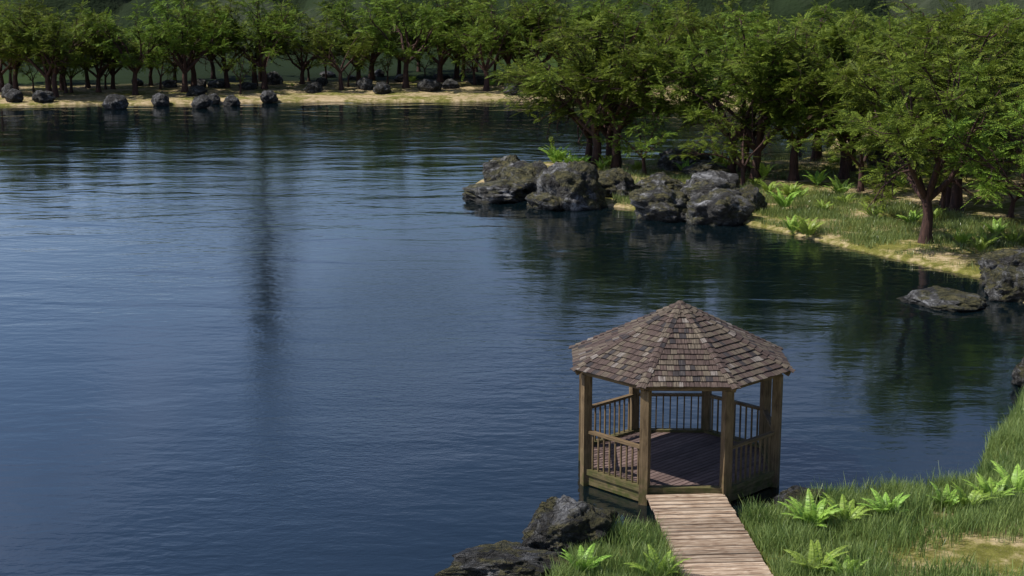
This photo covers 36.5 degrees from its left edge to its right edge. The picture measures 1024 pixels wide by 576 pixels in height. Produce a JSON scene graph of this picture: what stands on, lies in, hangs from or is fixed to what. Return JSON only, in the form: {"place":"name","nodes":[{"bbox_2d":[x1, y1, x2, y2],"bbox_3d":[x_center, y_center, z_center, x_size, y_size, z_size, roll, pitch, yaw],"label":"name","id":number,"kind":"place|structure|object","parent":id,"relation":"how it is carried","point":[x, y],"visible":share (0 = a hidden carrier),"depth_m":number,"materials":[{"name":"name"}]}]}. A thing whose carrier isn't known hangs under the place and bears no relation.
{"place":"outdoors","nodes":[
{"label":"outdoors","id":0,"kind":"place"},
{"bbox_2d":[0,100,1023,575],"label":"water","id":1,"kind":"structure","parent":0,"point":[308,338],"depth_m":50.19,"materials":[{"name":"blue liquid"}]},
{"bbox_2d":[102,94,128,109],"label":"boulder","id":2,"kind":"object","parent":1,"relation":"in","point":[115,102],"visible":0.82,"depth_m":124.02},
{"bbox_2d":[191,94,212,108],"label":"boulder","id":3,"kind":"object","parent":1,"relation":"in","point":[202,101],"visible":0.91,"depth_m":124.68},
{"bbox_2d":[525,192,563,210],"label":"boulder","id":4,"kind":"object","parent":1,"relation":"in","point":[543,201],"visible":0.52,"depth_m":75.10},
{"bbox_2d":[896,286,988,311],"bbox_3d":[15.562,0.487,55.358,2.882,0.848,3.233,-8,14,-33],"label":"boulder","id":5,"kind":"object","parent":1,"relation":"in","point":[942,298],"visible":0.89,"depth_m":54.58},
{"bbox_2d":[0,40,1023,575],"bbox_3d":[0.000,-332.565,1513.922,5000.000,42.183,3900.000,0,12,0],"label":"ground","id":6,"kind":"structure","parent":0,"point":[1004,550],"depth_m":127.70,"materials":[{"name":"sand"}]},
{"bbox_2d":[0,0,40,91],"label":"broadleaf tree","id":7,"kind":"object","parent":6,"relation":"on","point":[2,73],"visible":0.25,"depth_m":135.22,"materials":[{"name":"green plant"}]},
{"bbox_2d":[0,0,60,90],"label":"broadleaf tree","id":8,"kind":"object","parent":6,"relation":"on","point":[15,76],"visible":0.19,"depth_m":134.96,"materials":[{"name":"green plant"}]},
{"bbox_2d":[32,90,55,102],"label":"boulder","id":9,"kind":"object","parent":6,"relation":"on","point":[39,96],"visible":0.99,"depth_m":127.42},
{"bbox_2d":[21,3,92,90],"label":"broadleaf tree","id":10,"kind":"object","parent":6,"relation":"on","point":[61,85],"visible":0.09,"depth_m":137.37,"materials":[{"name":"green plant"}]},
{"bbox_2d":[0,0,119,97],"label":"broadleaf tree","id":11,"kind":"object","parent":6,"relation":"on","point":[66,57],"visible":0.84,"depth_m":129.32,"materials":[{"name":"green plant"}]},
{"bbox_2d":[0,0,122,91],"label":"broadleaf tree","id":12,"kind":"object","parent":6,"relation":"on","point":[46,74],"visible":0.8,"depth_m":130.03,"materials":[{"name":"green plant"}]},
{"bbox_2d":[35,28,117,92],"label":"broadleaf tree","id":13,"kind":"object","parent":6,"relation":"on","point":[68,72],"visible":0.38,"depth_m":135.16,"materials":[{"name":"green plant"}]},
{"bbox_2d":[55,12,158,91],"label":"broadleaf tree","id":14,"kind":"object","parent":6,"relation":"on","point":[99,75],"visible":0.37,"depth_m":134.72,"materials":[{"name":"green plant"}]},
{"bbox_2d":[88,15,149,88],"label":"broadleaf tree","id":15,"kind":"object","parent":6,"relation":"on","point":[113,73],"visible":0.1,"depth_m":138.53,"materials":[{"name":"green plant"}]},
{"bbox_2d":[80,0,186,94],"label":"broadleaf tree","id":16,"kind":"object","parent":6,"relation":"on","point":[130,63],"visible":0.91,"depth_m":131.44,"materials":[{"name":"green plant"}]},
{"bbox_2d":[142,39,192,88],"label":"broadleaf tree","id":17,"kind":"object","parent":6,"relation":"on","point":[161,74],"visible":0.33,"depth_m":139.08,"materials":[{"name":"green plant"}]},
{"bbox_2d":[120,0,248,86],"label":"broadleaf tree","id":18,"kind":"object","parent":6,"relation":"on","point":[193,77],"visible":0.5,"depth_m":137.67,"materials":[{"name":"green plant"}]},
{"bbox_2d":[138,0,236,91],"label":"broadleaf tree","id":19,"kind":"object","parent":6,"relation":"on","point":[184,66],"visible":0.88,"depth_m":133.94,"materials":[{"name":"green plant"}]},
{"bbox_2d":[181,1,282,87],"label":"broadleaf tree","id":20,"kind":"object","parent":6,"relation":"on","point":[226,76],"visible":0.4,"depth_m":139.13,"materials":[{"name":"green plant"}]},
{"bbox_2d":[219,44,264,93],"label":"broadleaf tree","id":21,"kind":"object","parent":6,"relation":"on","point":[252,67],"visible":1,"depth_m":134.66,"materials":[{"name":"green plant"}]},
{"bbox_2d":[199,0,313,88],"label":"broadleaf tree","id":22,"kind":"object","parent":6,"relation":"on","point":[280,32],"visible":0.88,"depth_m":137.02,"materials":[{"name":"green plant"}]},
{"bbox_2d":[209,0,303,85],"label":"broadleaf tree","id":23,"kind":"object","parent":6,"relation":"on","point":[254,74],"visible":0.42,"depth_m":140.17,"materials":[{"name":"green plant"}]},
{"bbox_2d":[262,9,359,83],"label":"broadleaf tree","id":24,"kind":"object","parent":6,"relation":"on","point":[302,67],"visible":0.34,"depth_m":141.86,"materials":[{"name":"green plant"}]},
{"bbox_2d":[286,12,380,89],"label":"broadleaf tree","id":25,"kind":"object","parent":6,"relation":"on","point":[353,52],"visible":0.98,"depth_m":137.42,"materials":[{"name":"green plant"}]},
{"bbox_2d":[312,0,412,85],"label":"broadleaf tree","id":26,"kind":"object","parent":6,"relation":"on","point":[342,13],"visible":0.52,"depth_m":140.75,"materials":[{"name":"green plant"}]},
{"bbox_2d":[314,0,464,80],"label":"broadleaf tree","id":27,"kind":"object","parent":6,"relation":"on","point":[371,74],"visible":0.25,"depth_m":146.13,"materials":[{"name":"green plant"}]},
{"bbox_2d":[354,0,459,87],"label":"broadleaf tree","id":28,"kind":"object","parent":6,"relation":"on","point":[409,51],"visible":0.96,"depth_m":137.27,"materials":[{"name":"green plant"}]},
{"bbox_2d":[417,79,442,91],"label":"boulder","id":29,"kind":"object","parent":6,"relation":"on","point":[428,85],"visible":0.89,"depth_m":136.60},
{"bbox_2d":[393,0,505,81],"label":"broadleaf tree","id":30,"kind":"object","parent":6,"relation":"on","point":[440,62],"visible":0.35,"depth_m":144.04,"materials":[{"name":"green plant"}]},
{"bbox_2d":[399,0,500,78],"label":"broadleaf tree","id":31,"kind":"object","parent":6,"relation":"on","point":[456,75],"visible":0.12,"depth_m":148.68,"materials":[{"name":"green plant"}]},
{"bbox_2d":[433,13,495,84],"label":"broadleaf tree","id":32,"kind":"object","parent":6,"relation":"on","point":[464,65],"visible":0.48,"depth_m":142.01,"materials":[{"name":"green plant"}]},
{"bbox_2d":[431,0,534,90],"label":"broadleaf tree","id":33,"kind":"object","parent":6,"relation":"on","point":[483,39],"visible":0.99,"depth_m":136.78,"materials":[{"name":"green plant"}]},
{"bbox_2d":[462,179,527,203],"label":"boulder","id":34,"kind":"object","parent":6,"relation":"on","point":[498,191],"visible":0.91,"depth_m":77.67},
{"bbox_2d":[482,155,519,181],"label":"boulder","id":35,"kind":"object","parent":6,"relation":"on","point":[493,168],"visible":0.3,"depth_m":81.60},
{"bbox_2d":[434,540,569,575],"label":"boulder","id":36,"kind":"object","parent":6,"relation":"on","point":[504,558],"visible":0.9,"depth_m":30.54,"materials":[{"name":"stone"}]},
{"bbox_2d":[446,0,561,82],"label":"broadleaf tree","id":37,"kind":"object","parent":6,"relation":"on","point":[507,60],"visible":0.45,"depth_m":141.35,"materials":[{"name":"green plant"}]},
{"bbox_2d":[467,6,554,79],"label":"broadleaf tree","id":38,"kind":"object","parent":6,"relation":"on","point":[518,56],"visible":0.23,"depth_m":142.72,"materials":[{"name":"green plant"}]},
{"bbox_2d":[0,0,1023,42],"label":"wood","id":39,"kind":"object","parent":6,"relation":"on","point":[122,9],"visible":0.22,"depth_m":201.54,"materials":[{"name":"plant"}]},
{"bbox_2d":[496,160,546,193],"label":"boulder","id":40,"kind":"object","parent":6,"relation":"on","point":[524,172],"visible":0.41,"depth_m":79.40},
{"bbox_2d":[461,0,605,84],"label":"broadleaf tree","id":41,"kind":"object","parent":6,"relation":"on","point":[530,17],"visible":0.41,"depth_m":140.75,"materials":[{"name":"green plant"}]},
{"bbox_2d":[539,143,576,162],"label":"fern","id":42,"kind":"object","parent":6,"relation":"on","point":[556,157],"visible":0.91,"depth_m":88.91,"materials":[{"name":"green plant"}]},
{"bbox_2d":[521,495,618,554],"bbox_3d":[1.184,5.188,32.526,2.145,1.842,1.826,-2,12,-8],"label":"boulder","id":43,"kind":"object","parent":6,"relation":"on","point":[556,524],"visible":0.54,"depth_m":31.80,"materials":[{"name":"stone"}]},
{"bbox_2d":[510,0,632,72],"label":"broadleaf tree","id":44,"kind":"object","parent":6,"relation":"on","point":[540,5],"visible":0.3,"depth_m":140.95,"materials":[{"name":"green plant"}]},
{"bbox_2d":[536,160,607,210],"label":"boulder","id":45,"kind":"object","parent":6,"relation":"on","point":[574,185],"visible":0.69,"depth_m":75.23,"materials":[{"name":"stone"}]},
{"bbox_2d":[492,33,652,161],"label":"broadleaf tree","id":46,"kind":"object","parent":6,"relation":"on","point":[589,141],"visible":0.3,"depth_m":89.16,"materials":[{"name":"green plant"}]},
{"bbox_2d":[488,11,670,167],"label":"broadleaf tree","id":47,"kind":"object","parent":6,"relation":"on","point":[608,80],"visible":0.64,"depth_m":86.44,"materials":[{"name":"green plant"}]},
{"bbox_2d":[559,543,612,573],"bbox_3d":[1.412,5.375,30.378,0.958,0.599,0.962,-8,14,-32],"label":"fern","id":48,"kind":"object","parent":6,"relation":"on","point":[587,561],"visible":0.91,"depth_m":30.30,"materials":[{"name":"green plant"}]},
{"bbox_2d":[486,2,708,165],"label":"broadleaf tree","id":49,"kind":"object","parent":6,"relation":"on","point":[607,132],"visible":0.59,"depth_m":87.08,"materials":[{"name":"green plant"}]},
{"bbox_2d":[571,0,663,49],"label":"broadleaf tree","id":50,"kind":"object","parent":6,"relation":"on","point":[639,31],"visible":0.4,"depth_m":142.55,"materials":[{"name":"green plant"}]},
{"bbox_2d":[598,168,639,197],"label":"boulder","id":51,"kind":"object","parent":6,"relation":"on","point":[613,181],"visible":0.53,"depth_m":77.73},
{"bbox_2d":[535,1,719,167],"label":"broadleaf tree","id":52,"kind":"object","parent":6,"relation":"on","point":[616,160],"visible":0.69,"depth_m":85.41,"materials":[{"name":"green plant"}]},
{"bbox_2d":[578,93,680,174],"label":"broadleaf tree","id":53,"kind":"object","parent":6,"relation":"on","point":[641,147],"visible":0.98,"depth_m":84.07,"materials":[{"name":"green plant"}]},
{"bbox_2d":[623,544,690,575],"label":"fern","id":54,"kind":"object","parent":6,"relation":"on","point":[659,564],"visible":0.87,"depth_m":30.18,"materials":[{"name":"green plant"}]},
{"bbox_2d":[593,0,722,51],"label":"broadleaf tree","id":55,"kind":"object","parent":6,"relation":"on","point":[655,4],"visible":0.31,"depth_m":143.10,"materials":[{"name":"green plant"}]},
{"bbox_2d":[629,185,689,221],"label":"boulder","id":56,"kind":"object","parent":6,"relation":"on","point":[660,203],"visible":0.69,"depth_m":72.09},
{"bbox_2d":[635,172,683,190],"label":"boulder","id":57,"kind":"object","parent":6,"relation":"on","point":[658,178],"visible":0.45,"depth_m":78.06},
{"bbox_2d":[569,300,795,505],"bbox_3d":[3.925,2.933,36.794,5.167,5.406,5.167,0,12,1],"label":"gazebo","id":58,"kind":"object","parent":6,"relation":"on","point":[680,345],"visible":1,"depth_m":35.64,"materials":[{"name":"brown wood"}]},
{"bbox_2d":[657,146,714,170],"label":"boulder","id":59,"kind":"object","parent":6,"relation":"on","point":[666,162],"visible":0.46,"depth_m":86.69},
{"bbox_2d":[643,0,735,82],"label":"broadleaf tree","id":60,"kind":"object","parent":6,"relation":"on","point":[663,20],"visible":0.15,"depth_m":141.85,"materials":[{"name":"green plant"}]},
{"bbox_2d":[639,0,764,82],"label":"broadleaf tree","id":61,"kind":"object","parent":6,"relation":"on","point":[691,19],"visible":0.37,"depth_m":139.12,"materials":[{"name":"green plant"}]},
{"bbox_2d":[680,160,730,176],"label":"boulder","id":62,"kind":"object","parent":6,"relation":"on","point":[700,166],"visible":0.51,"depth_m":83.56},
{"bbox_2d":[646,493,772,575],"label":"walkway","id":63,"kind":"structure","parent":6,"relation":"on","point":[709,533],"depth_m":32.31,"materials":[{"name":"brown wood"}]},
{"bbox_2d":[680,169,740,198],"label":"boulder","id":64,"kind":"object","parent":6,"relation":"on","point":[699,184],"visible":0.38,"depth_m":73.96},
{"bbox_2d":[685,187,755,225],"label":"boulder","id":65,"kind":"object","parent":6,"relation":"on","point":[716,206],"visible":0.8,"depth_m":71.03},
{"bbox_2d":[666,91,794,187],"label":"broadleaf tree","id":66,"kind":"object","parent":6,"relation":"on","point":[734,147],"visible":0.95,"depth_m":80.17,"materials":[{"name":"green plant"}]},
{"bbox_2d":[686,0,776,69],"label":"broadleaf tree","id":67,"kind":"object","parent":6,"relation":"on","point":[705,24],"visible":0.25,"depth_m":135.37,"materials":[{"name":"green plant"}]},
{"bbox_2d":[645,23,838,173],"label":"broadleaf tree","id":68,"kind":"object","parent":6,"relation":"on","point":[731,166],"visible":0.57,"depth_m":82.19,"materials":[{"name":"green plant"}]},
{"bbox_2d":[645,14,849,180],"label":"broadleaf tree","id":69,"kind":"object","parent":6,"relation":"on","point":[756,160],"visible":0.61,"depth_m":81.56,"materials":[{"name":"green plant"}]},
{"bbox_2d":[739,184,766,209],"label":"boulder","id":70,"kind":"object","parent":6,"relation":"on","point":[753,194],"visible":0.36,"depth_m":73.31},
{"bbox_2d":[660,3,871,172],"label":"broadleaf tree","id":71,"kind":"object","parent":6,"relation":"on","point":[725,47],"visible":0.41,"depth_m":83.62,"materials":[{"name":"green plant"}]},
{"bbox_2d":[516,385,1023,575],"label":"bank grass","id":72,"kind":"structure","parent":6,"relation":"on","point":[773,529],"depth_m":32.25,"materials":[{"name":"plant"}]},
{"bbox_2d":[767,188,800,207],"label":"fern","id":73,"kind":"object","parent":6,"relation":"on","point":[788,200],"visible":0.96,"depth_m":73.50,"materials":[{"name":"green plant"}]},
{"bbox_2d":[774,485,831,508],"bbox_3d":[6.423,4.668,34.397,1.416,0.575,0.993,-3,12,-12],"label":"boulder","id":74,"kind":"object","parent":6,"relation":"on","point":[792,491],"visible":0.41,"depth_m":34.18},
{"bbox_2d":[716,32,892,180],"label":"broadleaf tree","id":75,"kind":"object","parent":6,"relation":"on","point":[793,174],"visible":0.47,"depth_m":80.36,"materials":[{"name":"green plant"}]},
{"bbox_2d":[697,0,917,160],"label":"broadleaf tree","id":76,"kind":"object","parent":6,"relation":"on","point":[816,154],"visible":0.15,"depth_m":90.34,"materials":[{"name":"green plant"}]},
{"bbox_2d":[791,214,825,237],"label":"fern","id":77,"kind":"object","parent":6,"relation":"on","point":[807,228],"visible":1,"depth_m":67.68,"materials":[{"name":"green plant"}]},
{"bbox_2d":[777,488,842,526],"bbox_3d":[6.241,4.790,32.732,1.316,0.766,1.251,-10,19,-18],"label":"fern","id":78,"kind":"object","parent":6,"relation":"on","point":[812,515],"visible":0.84,"depth_m":32.79,"materials":[{"name":"green plant"}]},
{"bbox_2d":[603,144,1023,270],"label":"meadow grass","id":79,"kind":"structure","parent":6,"relation":"on","point":[887,236],"depth_m":70.56,"materials":[{"name":"plant"}]},
{"bbox_2d":[783,539,849,573],"bbox_3d":[5.974,5.373,30.401,1.252,0.623,1.028,-6,13,-25],"label":"fern","id":80,"kind":"object","parent":6,"relation":"on","point":[812,556],"visible":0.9,"depth_m":30.56,"materials":[{"name":"green plant"}]},
{"bbox_2d":[750,12,932,178],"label":"broadleaf tree","id":81,"kind":"object","parent":6,"relation":"on","point":[843,173],"visible":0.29,"depth_m":81.30,"materials":[{"name":"green plant"}]},
{"bbox_2d":[786,83,899,191],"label":"broadleaf tree","id":82,"kind":"object","parent":6,"relation":"on","point":[861,163],"visible":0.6,"depth_m":76.98,"materials":[{"name":"green plant"}]},
{"bbox_2d":[820,552,869,574],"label":"fern","id":83,"kind":"object","parent":6,"relation":"on","point":[838,567],"visible":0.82,"depth_m":30.01,"materials":[{"name":"green plant"}]},
{"bbox_2d":[819,493,872,521],"bbox_3d":[7.109,4.751,33.103,1.186,0.649,0.981,-1,12,-6],"label":"fern","id":84,"kind":"object","parent":6,"relation":"on","point":[846,510],"visible":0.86,"depth_m":33.20,"materials":[{"name":"green plant"}]},
{"bbox_2d":[768,6,931,113],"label":"broadleaf tree","id":85,"kind":"object","parent":6,"relation":"on","point":[862,14],"visible":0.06,"depth_m":99.73,"materials":[{"name":"green plant"}]},
{"bbox_2d":[792,8,947,171],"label":"broadleaf tree","id":86,"kind":"object","parent":6,"relation":"on","point":[852,167],"visible":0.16,"depth_m":84.13,"materials":[{"name":"green plant"}]},
{"bbox_2d":[858,175,897,209],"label":"shrub","id":87,"kind":"object","parent":6,"relation":"on","point":[867,199],"visible":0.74,"depth_m":71.33,"materials":[{"name":"green plant"}]},
{"bbox_2d":[856,488,910,516],"bbox_3d":[7.991,4.695,33.249,1.074,0.657,1.129,4,17,38],"label":"fern","id":88,"kind":"object","parent":6,"relation":"on","point":[886,496],"visible":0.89,"depth_m":33.37,"materials":[{"name":"green plant"}]},
{"bbox_2d":[810,6,1010,171],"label":"broadleaf tree","id":89,"kind":"object","parent":6,"relation":"on","point":[897,50],"visible":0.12,"depth_m":83.33,"materials":[{"name":"green plant"}]},
{"bbox_2d":[823,5,1023,206],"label":"broadleaf tree","id":90,"kind":"object","parent":6,"relation":"on","point":[849,72],"visible":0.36,"depth_m":72.53,"materials":[{"name":"green plant"}]},
{"bbox_2d":[826,45,1023,243],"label":"broadleaf tree","id":91,"kind":"object","parent":6,"relation":"on","point":[912,171],"visible":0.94,"depth_m":63.59,"materials":[{"name":"green plant"}]},
{"bbox_2d":[896,121,978,211],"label":"broadleaf tree","id":92,"kind":"object","parent":6,"relation":"on","point":[943,192],"visible":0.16,"depth_m":70.17,"materials":[{"name":"green plant"}]},
{"bbox_2d":[853,11,1023,210],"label":"broadleaf tree","id":93,"kind":"object","parent":6,"relation":"on","point":[956,201],"visible":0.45,"depth_m":71.82,"materials":[{"name":"green plant"}]},
{"bbox_2d":[859,40,1023,188],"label":"broadleaf tree","id":94,"kind":"object","parent":6,"relation":"on","point":[920,96],"visible":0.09,"depth_m":77.43,"materials":[{"name":"green plant"}]},
{"bbox_2d":[873,0,1023,151],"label":"broadleaf tree","id":95,"kind":"object","parent":6,"relation":"on","point":[950,12],"visible":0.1,"depth_m":88.64,"materials":[{"name":"green plant"}]},
{"bbox_2d":[914,4,1023,158],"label":"broadleaf tree","id":96,"kind":"object","parent":6,"relation":"on","point":[990,17],"visible":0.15,"depth_m":87.98,"materials":[{"name":"green plant"}]},
{"bbox_2d":[916,89,1023,208],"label":"broadleaf tree","id":97,"kind":"object","parent":6,"relation":"on","point":[992,187],"visible":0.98,"depth_m":60.63,"materials":[{"name":"green plant"}]},
{"bbox_2d":[916,24,1023,173],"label":"broadleaf tree","id":98,"kind":"object","parent":6,"relation":"on","point":[1021,55],"visible":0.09,"depth_m":82.00,"materials":[{"name":"green plant"}]},
{"bbox_2d":[921,56,1023,194],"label":"broadleaf tree","id":99,"kind":"object","parent":6,"relation":"on","point":[981,105],"visible":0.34,"depth_m":67.84,"materials":[{"name":"green plant"}]},
{"bbox_2d":[951,481,996,507],"bbox_3d":[9.971,4.601,33.664,1.015,0.655,1.012,2,12,7],"label":"fern","id":100,"kind":"object","parent":6,"relation":"on","point":[961,497],"visible":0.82,"depth_m":33.80,"materials":[{"name":"green plant"}]},
{"bbox_2d":[963,473,1016,500],"bbox_3d":[10.457,4.479,34.075,1.239,0.721,1.179,10,13,23],"label":"fern","id":101,"kind":"object","parent":6,"relation":"on","point":[983,485],"visible":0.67,"depth_m":34.15,"materials":[{"name":"green plant"}]},
{"bbox_2d":[961,153,1023,217],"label":"broadleaf tree","id":102,"kind":"object","parent":6,"relation":"on","point":[1010,214],"visible":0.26,"depth_m":70.90,"materials":[{"name":"green plant"}]},
{"bbox_2d":[963,4,1023,87],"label":"broadleaf tree","id":103,"kind":"object","parent":6,"relation":"on","point":[1012,8],"visible":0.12,"depth_m":90.42,"materials":[{"name":"green plant"}]},
{"bbox_2d":[976,1,1023,103],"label":"broadleaf tree","id":104,"kind":"object","parent":6,"relation":"on","point":[1002,8],"visible":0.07,"depth_m":90.28,"materials":[{"name":"green plant"}]},
{"bbox_2d":[978,248,1023,286],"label":"boulder","id":105,"kind":"object","parent":6,"relation":"on","point":[988,262],"visible":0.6,"depth_m":57.40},
{"bbox_2d":[984,265,1023,302],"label":"boulder","id":106,"kind":"object","parent":6,"relation":"on","point":[1004,283],"visible":0.77,"depth_m":55.31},
{"bbox_2d":[988,460,1023,491],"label":"fern","id":107,"kind":"object","parent":6,"relation":"on","point":[1018,479],"visible":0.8,"depth_m":34.89,"materials":[{"name":"green plant"}]},
{"bbox_2d":[1011,357,1023,386],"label":"boulder","id":108,"kind":"object","parent":6,"relation":"on","point":[1017,375],"visible":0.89,"depth_m":44.41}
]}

